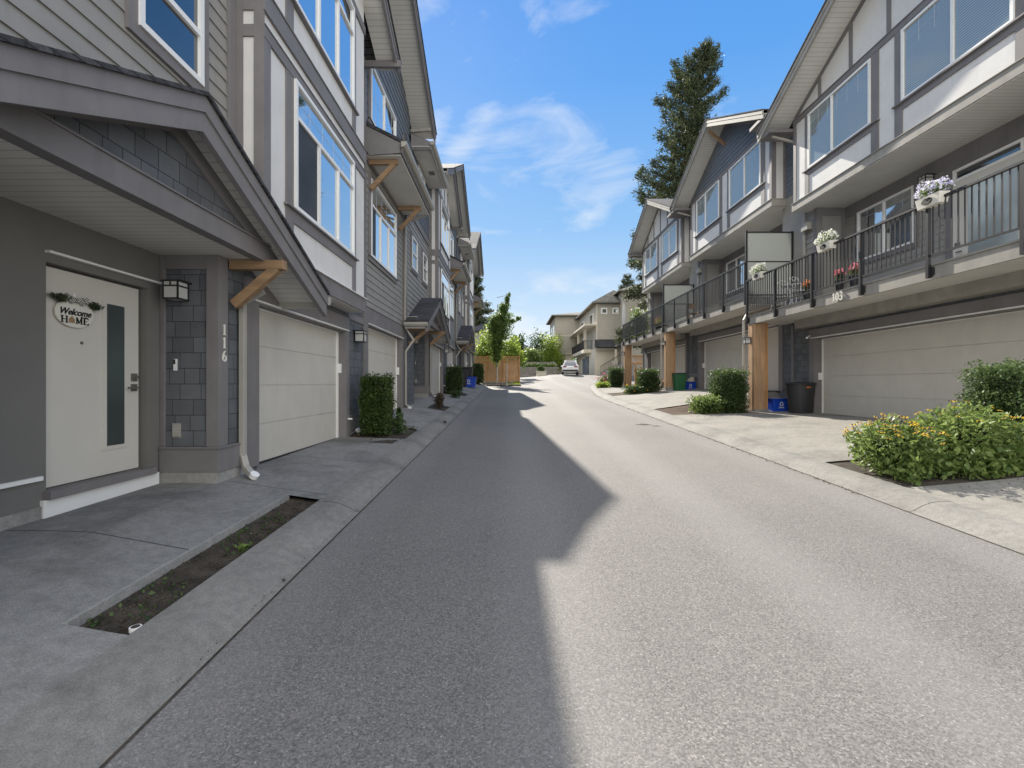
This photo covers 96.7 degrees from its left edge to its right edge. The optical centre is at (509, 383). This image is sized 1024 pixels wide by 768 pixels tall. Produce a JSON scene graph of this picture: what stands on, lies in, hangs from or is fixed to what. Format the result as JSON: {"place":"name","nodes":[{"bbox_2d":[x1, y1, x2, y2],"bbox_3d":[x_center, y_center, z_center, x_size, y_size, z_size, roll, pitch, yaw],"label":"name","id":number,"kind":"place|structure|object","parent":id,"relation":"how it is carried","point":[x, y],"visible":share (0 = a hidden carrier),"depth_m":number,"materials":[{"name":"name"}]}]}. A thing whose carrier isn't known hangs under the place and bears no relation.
{"place":"outdoors","nodes":[
{"label":"outdoors","id":0,"kind":"place"},
{"bbox_2d":[47,292,104,327],"bbox_3d":[-3.932,-0.666,4.134,0.104,0.308,0.531,0,0,0],"label":"welcome sign","id":1,"kind":"object","parent":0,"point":[72,310],"visible":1,"depth_m":4.11,"materials":[{"name":"white wood"}]},
{"bbox_2d":[79,498,316,634],"bbox_3d":[-2.265,1.353,3.750,0.350,0.163,2.700,0,0,0],"label":"planting bed","id":2,"kind":"object","parent":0,"point":[115,623],"visible":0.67,"depth_m":3.24,"materials":[{"name":"soil"}]},
{"bbox_2d":[87,513,287,626],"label":"creeping weeds","id":3,"kind":"object","parent":2,"relation":"on","point":[152,592],"visible":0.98,"depth_m":3.05,"materials":[{"name":"green plant"}]},
{"bbox_2d":[350,425,416,438],"bbox_3d":[-2.670,0.970,9.750,1.160,0.333,1.500,0,0,0],"label":"planting bed","id":4,"kind":"object","parent":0,"point":[399,436],"visible":0.24,"depth_m":9.47,"materials":[{"name":"soil"}]},
{"bbox_2d":[355,371,396,436],"bbox_3d":[-2.737,0.416,9.421,0.730,1.388,0.826,0,0,0],"label":"clipped hedge","id":5,"kind":"object","parent":4,"relation":"on","point":[375,400],"visible":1,"depth_m":9.15,"materials":[{"name":"green plant"}]},
{"bbox_2d":[390,407,414,434],"bbox_3d":[-2.331,0.791,9.759,0.583,0.631,0.448,0,0,-23],"label":"shrub","id":6,"kind":"object","parent":4,"relation":"on","point":[399,420],"visible":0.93,"depth_m":9.71,"materials":[{"name":"green plant"}]},
{"bbox_2d":[393,405,443,429],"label":"driveway","id":7,"kind":"structure","parent":0,"point":[417,417],"depth_m":12.62,"materials":[{"name":"concrete"}]},
{"bbox_2d":[428,404,448,410],"bbox_3d":[-2.395,0.810,15.300,0.610,0.191,1.600,0,0,0],"label":"planting bed","id":8,"kind":"object","parent":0,"point":[436,408],"visible":0.48,"depth_m":15.28,"materials":[{"name":"soil"}]},
{"bbox_2d":[432,391,444,408],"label":"garden shrub","id":9,"kind":"object","parent":8,"relation":"on","point":[438,400],"visible":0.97,"depth_m":15.19,"materials":[{"name":"brown plant"}]},
{"bbox_2d":[419,394,464,406],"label":"driveway","id":10,"kind":"structure","parent":0,"point":[448,401],"depth_m":17.69,"materials":[{"name":"concrete"}]},
{"bbox_2d":[472,363,484,383],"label":"clipped hedge","id":11,"kind":"object","parent":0,"point":[479,371],"visible":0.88,"depth_m":33.89,"materials":[{"name":"green plant"}]},
{"bbox_2d":[474,276,494,326],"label":"conifer tree","id":12,"kind":"object","parent":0,"point":[478,290],"visible":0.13,"depth_m":86.83,"materials":[{"name":"green plant"}]},
{"bbox_2d":[37,385,1023,554],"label":"ground","id":13,"kind":"structure","parent":0,"point":[964,466],"depth_m":5.71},
{"bbox_2d":[0,624,127,725],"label":"walkway","id":14,"kind":"structure","parent":13,"relation":"on","point":[30,674],"depth_m":2.22,"materials":[{"name":"concrete"}]},
{"bbox_2d":[0,437,386,661],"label":"walkway","id":15,"kind":"structure","parent":13,"relation":"on","point":[45,593],"depth_m":3.35,"materials":[{"name":"concrete"}]},
{"bbox_2d":[62,494,288,625],"bbox_3d":[-2.444,1.327,3.760,0.032,0.219,2.520,0,0,0],"label":"bed edging","id":16,"kind":"object","parent":15,"relation":"on","point":[96,609],"visible":0.61,"depth_m":3.18,"materials":[{"name":"grey concrete"}]},
{"bbox_2d":[0,0,401,531],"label":"townhouse","id":17,"kind":"structure","parent":13,"relation":"on","point":[182,191],"depth_m":4.72,"materials":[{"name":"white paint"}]},
{"bbox_2d":[46,266,138,487],"bbox_3d":[-3.969,-0.060,4.365,0.102,1.900,1.010,0,0,0],"label":"front door","id":18,"kind":"structure","parent":17,"relation":"in","point":[92,376],"depth_m":4.33,"materials":[{"name":"paint"}]},
{"bbox_2d":[138,0,204,86],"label":"window","id":19,"kind":"structure","parent":17,"relation":"in","point":[178,26],"depth_m":4.47,"materials":[{"name":"blue glass"}]},
{"bbox_2d":[259,308,338,463],"bbox_3d":[-3.435,0.007,7.470,0.090,2.155,3.160,0,0,0],"label":"garage door","id":20,"kind":"structure","parent":17,"relation":"in","point":[299,360],"depth_m":7.28,"materials":[{"name":"paint"}]},
{"bbox_2d":[294,78,354,255],"bbox_3d":[-2.895,-3.232,7.280,0.070,1.755,2.320,0,0,0],"label":"window","id":21,"kind":"structure","parent":17,"relation":"in","point":[324,170],"depth_m":7.02,"materials":[{"name":"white glass"}]},
{"bbox_2d":[296,0,354,105],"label":"window","id":22,"kind":"structure","parent":17,"relation":"in","point":[332,22],"depth_m":7.64,"materials":[{"name":"blue glass"}]},
{"bbox_2d":[0,393,439,568],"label":"walkway","id":23,"kind":"structure","parent":13,"relation":"on","point":[24,541],"depth_m":3.82,"materials":[{"name":"concrete"}]},
{"bbox_2d":[0,385,486,767],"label":"kerb","id":24,"kind":"structure","parent":13,"relation":"on","point":[99,711],"depth_m":2.48,"materials":[{"name":"concrete"}]},
{"bbox_2d":[99,386,487,767],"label":"gutter seam","id":25,"kind":"object","parent":24,"relation":"on","point":[169,699],"visible":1,"depth_m":2.53,"materials":[{"name":"concrete"}]},
{"bbox_2d":[289,438,403,498],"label":"walkway","id":26,"kind":"structure","parent":13,"relation":"on","point":[322,486],"depth_m":6.12,"materials":[{"name":"concrete"}]},
{"bbox_2d":[363,0,436,408],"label":"townhouse","id":27,"kind":"structure","parent":13,"relation":"on","point":[396,107],"depth_m":12.26,"materials":[{"name":"grey wood"}]},
{"bbox_2d":[368,328,396,408],"bbox_3d":[-3.435,-0.302,12.085,0.090,2.175,3.350,0,0,0],"label":"garage door","id":28,"kind":"structure","parent":27,"relation":"in","point":[382,348],"depth_m":12.26,"materials":[{"name":"paint"}]},
{"bbox_2d":[371,178,396,278],"bbox_3d":[-3.235,-3.890,11.775,0.070,1.820,2.350,0,0,0],"label":"window","id":29,"kind":"structure","parent":27,"relation":"in","point":[383,218],"depth_m":11.70,"materials":[{"name":"blue glass"}]},
{"bbox_2d":[371,69,396,135],"bbox_3d":[-3.235,-6.825,11.750,0.070,1.350,2.300,0,0,0],"label":"window","id":30,"kind":"structure","parent":27,"relation":"in","point":[383,117],"depth_m":11.43,"materials":[{"name":"blue glass"}]},
{"bbox_2d":[404,132,462,407],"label":"townhouse","id":31,"kind":"structure","parent":13,"relation":"on","point":[427,323],"depth_m":17.57,"materials":[{"name":"concrete"}]},
{"bbox_2d":[412,235,417,273],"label":"window","id":32,"kind":"structure","parent":31,"relation":"in","point":[414,243],"depth_m":15.04,"materials":[{"name":"white plastic"}]},
{"bbox_2d":[423,252,427,284],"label":"window","id":33,"kind":"structure","parent":31,"relation":"in","point":[425,260],"depth_m":17.01,"materials":[{"name":"white plastic"}]},
{"bbox_2d":[432,345,439,393],"bbox_3d":[-3.335,-0.613,19.970,0.090,2.155,3.160,0,0,0],"label":"garage door","id":34,"kind":"structure","parent":31,"relation":"in","point":[435,351],"depth_m":20.44,"materials":[{"name":"paint"}]},
{"bbox_2d":[441,268,448,317],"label":"window","id":35,"kind":"structure","parent":31,"relation":"in","point":[444,280],"depth_m":19.91,"materials":[{"name":"clear glass"}]},
{"bbox_2d":[441,199,448,256],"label":"window","id":36,"kind":"structure","parent":31,"relation":"in","point":[444,216],"depth_m":19.61,"materials":[{"name":"glass"}]},
{"bbox_2d":[442,164,471,371],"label":"townhouse","id":37,"kind":"structure","parent":13,"relation":"on","point":[460,274],"depth_m":25.22,"materials":[{"name":"concrete"}]},
{"bbox_2d":[450,283,453,318],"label":"window","id":38,"kind":"structure","parent":37,"relation":"in","point":[451,286],"depth_m":24.78,"materials":[{"name":"glass"}]},
{"bbox_2d":[475,324,490,349],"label":"distant house","id":39,"kind":"structure","parent":13,"relation":"on","point":[479,328],"depth_m":78.00,"materials":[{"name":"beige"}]},
{"bbox_2d":[474,325,507,381],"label":"garden tree","id":40,"kind":"object","parent":13,"relation":"on","point":[480,347],"visible":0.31,"depth_m":43.70,"materials":[{"name":"green plant"}]},
{"bbox_2d":[502,336,526,366],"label":"garden bush","id":41,"kind":"object","parent":13,"relation":"on","point":[514,351],"visible":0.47,"depth_m":45.59,"materials":[{"name":"green plant"}]},
{"bbox_2d":[520,367,558,376],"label":"block wall","id":42,"kind":"structure","parent":13,"relation":"on","point":[533,370],"depth_m":58.08,"materials":[{"name":"grey concrete"}]},
{"bbox_2d":[546,283,647,375],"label":"beige house","id":43,"kind":"structure","parent":13,"relation":"on","point":[587,333],"depth_m":52.30,"materials":[{"name":"beige paint"}]},
{"bbox_2d":[583,356,588,373],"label":"garage door","id":44,"kind":"structure","parent":43,"relation":"in","point":[585,361],"depth_m":56.00,"materials":[{"name":"blue paint"}]},
{"bbox_2d":[617,272,635,290],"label":"conifer tree","id":45,"kind":"object","parent":13,"relation":"on","point":[628,282],"visible":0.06,"depth_m":65.74,"materials":[{"name":"green plant"}]},
{"bbox_2d":[621,199,696,386],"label":"townhouse","id":46,"kind":"structure","parent":13,"relation":"on","point":[660,246],"depth_m":25.58,"materials":[{"name":"paint"}]},
{"bbox_2d":[629,305,650,337],"bbox_3d":[8.196,-3.891,28.850,1.412,2.321,1.597,0,0,26],"label":"climbing plant","id":47,"kind":"object","parent":46,"relation":"on","point":[636,314],"visible":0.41,"depth_m":28.77,"materials":[{"name":"green plant"}]},
{"bbox_2d":[645,240,656,274],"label":"window","id":48,"kind":"structure","parent":46,"relation":"in","point":[651,253],"depth_m":27.48,"materials":[{"name":"blue glass"}]},
{"bbox_2d":[651,346,684,380],"bbox_3d":[8.945,-0.868,25.520,0.090,2.185,6.200,0,0,0],"label":"garage door","id":49,"kind":"structure","parent":46,"relation":"in","point":[679,352],"depth_m":24.48,"materials":[{"name":"paint"}]},
{"bbox_2d":[662,221,676,261],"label":"window","id":50,"kind":"structure","parent":46,"relation":"in","point":[669,237],"depth_m":24.37,"materials":[{"name":"blue glass"}]},
{"bbox_2d":[614,37,730,353],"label":"conifer tree","id":51,"kind":"object","parent":13,"relation":"on","point":[690,84],"visible":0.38,"depth_m":41.10,"materials":[{"name":"green plant"}]},
{"bbox_2d":[590,384,1023,553],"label":"kerb","id":52,"kind":"structure","parent":13,"relation":"on","point":[1002,531],"depth_m":5.61,"materials":[{"name":"concrete"}]},
{"bbox_2d":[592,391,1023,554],"bbox_3d":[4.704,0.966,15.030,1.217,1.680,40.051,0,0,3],"label":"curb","id":53,"kind":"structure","parent":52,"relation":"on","point":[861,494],"depth_m":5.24,"materials":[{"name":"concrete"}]},
{"bbox_2d":[741,0,1023,422],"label":"townhouse","id":54,"kind":"structure","parent":13,"relation":"on","point":[879,111],"depth_m":10.22,"materials":[{"name":"white paint"}]},
{"bbox_2d":[749,262,767,280],"bbox_3d":[7.400,-3.353,13.551,0.363,0.466,0.607,0,0,0],"label":"flower box","id":55,"kind":"object","parent":54,"relation":"attached to","point":[758,271],"visible":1,"depth_m":13.43,"materials":[{"name":"white plant"}]},
{"bbox_2d":[813,229,839,252],"bbox_3d":[7.389,-3.364,10.665,0.361,0.488,0.704,0,0,0],"label":"flower box","id":56,"kind":"object","parent":54,"relation":"attached to","point":[826,241],"visible":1,"depth_m":10.56,"materials":[{"name":"white plastic"}]},
{"bbox_2d":[807,58,870,168],"bbox_3d":[8.575,-6.945,11.925,0.070,1.570,2.250,0,0,0],"label":"window","id":57,"kind":"structure","parent":54,"relation":"in","point":[846,110],"depth_m":11.79,"materials":[{"name":"white glass"}]},
{"bbox_2d":[834,268,846,290],"bbox_3d":[7.805,-2.443,10.753,0.283,0.606,0.279,0,0,40],"label":"flower pot","id":58,"kind":"object","parent":54,"relation":"on","point":[839,286],"visible":0.67,"depth_m":10.70,"materials":[{"name":"pink plastic"}]},
{"bbox_2d":[849,262,857,286],"bbox_3d":[7.802,-2.450,10.300,0.284,0.621,0.290,0,0,-40],"label":"flower pot","id":59,"kind":"object","parent":54,"relation":"on","point":[854,282],"visible":0.55,"depth_m":10.25,"materials":[{"name":"pink plastic"}]},
{"bbox_2d":[857,185,913,261],"bbox_3d":[9.875,-4.150,12.000,0.070,1.400,1.800,0,0,0],"label":"window","id":60,"kind":"structure","parent":54,"relation":"in","point":[902,201],"depth_m":11.83,"materials":[{"name":"glass"}]},
{"bbox_2d":[822,310,1023,422],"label":"garage door","id":61,"kind":"structure","parent":54,"relation":"in","point":[904,371],"depth_m":10.11,"materials":[{"name":"paint"}]},
{"bbox_2d":[913,175,954,210],"bbox_3d":[7.396,-3.362,7.981,0.383,0.484,0.678,0,0,0],"label":"flower box","id":62,"kind":"object","parent":54,"relation":"attached to","point":[932,195],"visible":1,"depth_m":7.91,"materials":[{"name":"white plastic"}]},
{"bbox_2d":[900,0,1014,100],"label":"window","id":63,"kind":"structure","parent":54,"relation":"in","point":[944,31],"depth_m":8.99,"materials":[{"name":"white glass"}]},
{"bbox_2d":[953,152,1023,257],"bbox_3d":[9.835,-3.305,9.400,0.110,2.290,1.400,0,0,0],"label":"balcony railing","id":64,"kind":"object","parent":54,"relation":"in","point":[1011,236],"depth_m":9.35,"materials":[{"name":"metal"}]},
{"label":"planting bed","id":65,"kind":"structure","parent":13,"relation":"on","visible":0},
{"bbox_2d":[445,364,463,392],"bbox_3d":[-2.653,-0.195,21.919,0.954,1.537,0.994,0,0,0],"label":"clipped hedge","id":66,"kind":"object","parent":65,"relation":"on","point":[453,379],"visible":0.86,"depth_m":21.61,"materials":[{"name":"green plant"}]},
{"bbox_2d":[521,384,593,385],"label":"road","id":67,"kind":"structure","parent":0,"point":[557,384],"depth_m":37.12,"materials":[{"name":"grey asphalt"}]},
{"bbox_2d":[103,386,1023,767],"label":"road","id":68,"kind":"structure","parent":0,"point":[537,576],"depth_m":2.78,"materials":[{"name":"grey asphalt"}]},
{"bbox_2d":[520,373,633,383],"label":"road","id":69,"kind":"structure","parent":0,"point":[568,378],"depth_m":46.17,"materials":[{"name":"grey asphalt"}]},
{"bbox_2d":[507,331,529,370],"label":"garden tree","id":70,"kind":"object","parent":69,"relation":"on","point":[522,340],"visible":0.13,"depth_m":51.74,"materials":[{"name":"green plant"}]},
{"bbox_2d":[525,347,544,375],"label":"garden bush","id":71,"kind":"object","parent":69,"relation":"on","point":[532,355],"visible":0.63,"depth_m":61.63,"materials":[{"name":"green plant"}]},
{"bbox_2d":[526,327,556,360],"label":"garden tree","id":72,"kind":"object","parent":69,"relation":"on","point":[538,344],"visible":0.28,"depth_m":65.64,"materials":[{"name":"green plant"}]},
{"bbox_2d":[538,332,565,369],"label":"garden tree","id":73,"kind":"object","parent":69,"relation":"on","point":[555,354],"visible":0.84,"depth_m":63.68,"materials":[{"name":"green plant"}]},
{"bbox_2d":[561,360,578,374],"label":"parked car","id":74,"kind":"object","parent":69,"relation":"on","point":[570,366],"visible":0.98,"depth_m":50.60,"materials":[{"name":"white paint"}]},
{"bbox_2d":[417,0,824,358],"label":"sky","id":75,"kind":"structure","parent":0,"point":[550,116],"materials":[{"name":"blue"}]},
{"bbox_2d":[599,387,663,393],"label":"driveway","id":76,"kind":"structure","parent":0,"point":[612,390],"depth_m":25.89,"materials":[{"name":"concrete"}]},
{"bbox_2d":[609,391,662,395],"bbox_3d":[6.178,0.463,22.500,2.544,0.273,1.900,0,0,0],"label":"planting bed","id":77,"kind":"object","parent":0,"point":[615,394],"visible":0.44,"depth_m":22.36,"materials":[{"name":"brown soil"}]},
{"bbox_2d":[622,384,649,393],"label":"garden shrub","id":78,"kind":"object","parent":77,"relation":"on","point":[634,389],"visible":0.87,"depth_m":21.75,"materials":[{"name":"green plant"}]},
{"bbox_2d":[634,367,661,392],"bbox_3d":[6.777,-0.128,22.194,1.233,1.396,1.173,0,0,0],"label":"clipped hedge","id":79,"kind":"object","parent":77,"relation":"on","point":[648,377],"visible":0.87,"depth_m":21.85,"materials":[{"name":"green plant"}]},
{"bbox_2d":[614,389,778,408],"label":"driveway","id":80,"kind":"structure","parent":0,"point":[656,400],"depth_m":18.28,"materials":[{"name":"concrete"}]},
{"bbox_2d":[672,373,686,390],"bbox_3d":[7.950,-0.089,21.300,0.591,0.857,0.614,0,0,0],"label":"yard waste bin","id":81,"kind":"object","parent":80,"relation":"on","point":[679,381],"visible":0.87,"depth_m":21.05,"materials":[{"name":"green plastic"}]},
{"bbox_2d":[660,109,802,397],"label":"townhouse","id":82,"kind":"structure","parent":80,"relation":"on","point":[734,191],"depth_m":17.44,"materials":[{"name":"grey wood"}]},
{"bbox_2d":[696,180,718,234],"bbox_3d":[8.575,-7.565,19.725,0.070,1.570,2.250,0,0,0],"label":"window","id":83,"kind":"structure","parent":82,"relation":"in","point":[707,206],"depth_m":19.71,"materials":[{"name":"glass"}]},
{"bbox_2d":[726,253,744,293],"bbox_3d":[9.875,-4.770,19.800,0.070,1.400,1.800,0,0,0],"label":"window","id":84,"kind":"structure","parent":82,"relation":"in","point":[740,259],"depth_m":19.81,"materials":[{"name":"white plastic"}]},
{"bbox_2d":[704,327,777,390],"bbox_3d":[8.945,-0.847,17.720,0.090,2.185,6.200,0,0,0],"label":"garage door","id":85,"kind":"structure","parent":82,"relation":"in","point":[725,352],"depth_m":18.06,"materials":[{"name":"paint"}]},
{"bbox_2d":[729,142,760,208],"bbox_3d":[8.575,-7.565,16.630,0.070,1.570,2.220,0,0,0],"label":"window","id":86,"kind":"structure","parent":82,"relation":"in","point":[745,175],"depth_m":16.54,"materials":[{"name":"glass"}]},
{"bbox_2d":[655,404,753,414],"bbox_3d":[6.135,0.702,14.375,2.630,0.476,1.850,0,0,0],"label":"planting bed","id":87,"kind":"object","parent":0,"point":[679,410],"visible":0.4,"depth_m":14.54,"materials":[{"name":"brown soil"}]},
{"bbox_2d":[685,393,727,413],"bbox_3d":[6.041,0.694,13.963,1.166,0.843,0.993,0,0,0],"label":"garden shrub","id":88,"kind":"object","parent":87,"relation":"on","point":[706,403],"visible":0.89,"depth_m":13.74,"materials":[{"name":"green plant"}]},
{"bbox_2d":[705,366,751,413],"bbox_3d":[6.810,0.226,14.146,1.186,1.576,1.155,0,0,0],"label":"clipped hedge","id":89,"kind":"object","parent":87,"relation":"on","point":[728,383],"visible":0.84,"depth_m":13.79,"materials":[{"name":"green plant"}]},
{"bbox_2d":[745,392,787,412],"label":"driveway","id":90,"kind":"structure","parent":0,"point":[773,394],"depth_m":14.87,"materials":[{"name":"concrete"}]},
{"bbox_2d":[768,398,787,410],"bbox_3d":[8.280,0.648,14.000,0.605,0.423,0.448,0,0,0],"label":"recycling box","id":91,"kind":"object","parent":90,"relation":"on","point":[777,404],"visible":0.71,"depth_m":13.82,"materials":[{"name":"blue plastic"}]},
{"bbox_2d":[674,412,929,461],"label":"driveway","id":92,"kind":"structure","parent":0,"point":[818,436],"depth_m":10.00,"materials":[{"name":"concrete"}]},
{"bbox_2d":[783,382,817,412],"bbox_3d":[8.400,0.392,13.150,0.840,0.916,0.836,0,0,0],"label":"rubbish bin","id":93,"kind":"object","parent":92,"relation":"on","point":[800,397],"visible":0.95,"depth_m":12.88,"materials":[{"name":"grey plastic"}]},
{"bbox_2d":[826,459,1023,487],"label":"planting bed","id":94,"kind":"object","parent":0,"point":[849,465],"visible":0.15,"depth_m":5.81,"materials":[{"name":"soil"}]},
{"bbox_2d":[842,413,949,477],"bbox_3d":[5.248,0.853,6.246,1.140,0.916,1.171,0,0,41],"label":"flowering plant","id":95,"kind":"object","parent":94,"relation":"on","point":[872,440],"visible":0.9,"depth_m":6.08,"materials":[{"name":"green plant"}]},
{"bbox_2d":[905,400,1023,472],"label":"flowering plant","id":96,"kind":"object","parent":94,"relation":"on","point":[969,428],"visible":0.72,"depth_m":5.90,"materials":[{"name":"green plant"}]},
{"bbox_2d":[952,357,1023,449],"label":"clipped hedge","id":97,"kind":"object","parent":94,"relation":"on","point":[1000,387],"visible":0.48,"depth_m":6.52,"materials":[{"name":"green plant"}]},
{"bbox_2d":[1006,417,1023,459],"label":"flowering plant","id":98,"kind":"object","parent":94,"relation":"on","point":[1017,429],"visible":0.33,"depth_m":5.88,"materials":[{"name":"green plant"}]},
{"bbox_2d":[909,477,1023,523],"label":"driveway","id":99,"kind":"structure","parent":0,"point":[991,497],"depth_m":5.06,"materials":[{"name":"concrete"}]},
{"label":"lawn","id":100,"kind":"structure","parent":0,"visible":0},
{"bbox_2d":[455,237,480,369],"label":"townhouse","id":101,"kind":"structure","parent":100,"relation":"on","point":[467,253],"depth_m":30.07,"materials":[{"name":"wood"}]},
{"bbox_2d":[460,232,484,366],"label":"townhouse","id":102,"kind":"structure","parent":100,"relation":"on","point":[478,301],"depth_m":37.30,"materials":[{"name":"wood"}]},
{"bbox_2d":[474,355,519,381],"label":"cedar fence","id":103,"kind":"object","parent":100,"relation":"on","point":[513,370],"visible":0.59,"depth_m":40.50,"materials":[{"name":"brown wood"}]},
{"bbox_2d":[482,382,512,385],"bbox_3d":[-1.159,0.003,35.925,2.881,0.394,0.250,0,0,0],"label":"stone border","id":104,"kind":"object","parent":100,"relation":"on","point":[495,383],"visible":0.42,"depth_m":35.80,"materials":[{"name":"grey stone"}]},
{"bbox_2d":[481,292,521,381],"bbox_3d":[-0.752,-3.715,37.087,3.088,7.632,2.166,0,0,30],"label":"street tree","id":105,"kind":"object","parent":100,"relation":"on","point":[499,322],"visible":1,"depth_m":36.95,"materials":[{"name":"green plant"}]},
{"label":"planting bed","id":106,"kind":"structure","parent":0,"visible":0},
{"bbox_2d":[607,366,625,386],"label":"clipped hedge","id":107,"kind":"object","parent":106,"relation":"on","point":[615,376],"visible":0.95,"depth_m":29.35,"materials":[{"name":"green plant"}]},
{"bbox_2d":[632,355,642,384],"bbox_3d":[11.130,-0.925,32.295,4.685,2.250,0.690,0,0,0],"label":"garden fence","id":108,"kind":"object","parent":106,"relation":"on","point":[638,360],"visible":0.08,"depth_m":32.60,"materials":[{"name":"brown wood"}]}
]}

